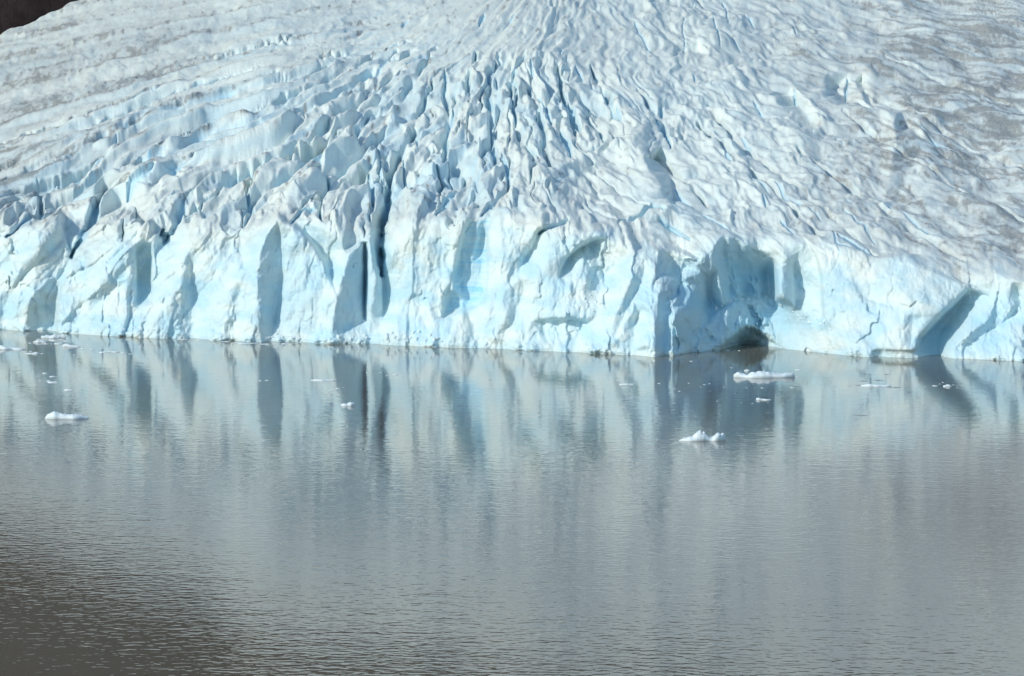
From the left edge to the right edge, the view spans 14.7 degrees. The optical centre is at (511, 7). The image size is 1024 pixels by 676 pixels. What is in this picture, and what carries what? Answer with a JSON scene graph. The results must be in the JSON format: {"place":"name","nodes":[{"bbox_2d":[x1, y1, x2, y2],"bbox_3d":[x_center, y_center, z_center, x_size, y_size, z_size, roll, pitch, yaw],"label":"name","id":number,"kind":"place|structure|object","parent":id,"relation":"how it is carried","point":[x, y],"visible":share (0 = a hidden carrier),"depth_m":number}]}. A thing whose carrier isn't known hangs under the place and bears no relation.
{"place":"outdoors","nodes":[
{"label":"outdoors","id":0,"kind":"place"},
{"bbox_2d":[0,0,77,34],"bbox_3d":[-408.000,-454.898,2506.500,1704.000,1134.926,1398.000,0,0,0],"label":"mountain","id":1,"kind":"structure","parent":0,"point":[15,13],"depth_m":2247.47},
{"bbox_2d":[0,0,1023,360],"bbox_3d":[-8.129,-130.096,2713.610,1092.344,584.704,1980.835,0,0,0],"label":"glacier","id":2,"kind":"object","parent":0,"point":[524,174],"visible":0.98,"depth_m":1939.03},
{"bbox_2d":[0,329,1023,675],"bbox_3d":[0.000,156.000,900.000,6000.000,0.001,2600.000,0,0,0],"label":"water","id":3,"kind":"structure","parent":0,"point":[184,507],"depth_m":1227.32},
{"bbox_2d":[0,345,25,349],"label":"ice floe","id":4,"kind":"object","parent":3,"relation":"in","point":[2,347],"visible":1,"depth_m":1811.78},
{"bbox_2d":[33,340,45,342],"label":"ice floe","id":5,"kind":"object","parent":3,"relation":"in","point":[39,341],"visible":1,"depth_m":1849.26},
{"bbox_2d":[41,334,65,337],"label":"ice floe","id":6,"kind":"object","parent":3,"relation":"in","point":[55,336],"visible":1,"depth_m":1874.22},
{"bbox_2d":[45,411,88,418],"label":"ice floe","id":7,"kind":"object","parent":3,"relation":"in","point":[54,415],"visible":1,"depth_m":1505.42},
{"bbox_2d":[63,343,82,346],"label":"ice floe","id":8,"kind":"object","parent":3,"relation":"in","point":[66,345],"visible":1,"depth_m":1826.02},
{"bbox_2d":[312,379,336,380],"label":"ice floe","id":9,"kind":"object","parent":3,"relation":"in","point":[324,380],"visible":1,"depth_m":1660.81},
{"bbox_2d":[341,402,354,405],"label":"ice floe","id":10,"kind":"object","parent":3,"relation":"in","point":[349,404],"visible":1,"depth_m":1555.44},
{"bbox_2d":[679,430,725,440],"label":"ice floe","id":11,"kind":"object","parent":3,"relation":"in","point":[699,435],"visible":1,"depth_m":1429.92},
{"bbox_2d":[734,371,794,377],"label":"ice floe","id":12,"kind":"object","parent":3,"relation":"in","point":[761,374],"visible":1,"depth_m":1674.04},
{"bbox_2d":[861,384,890,386],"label":"ice floe","id":13,"kind":"object","parent":3,"relation":"in","point":[873,385],"visible":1,"depth_m":1635.15}
]}

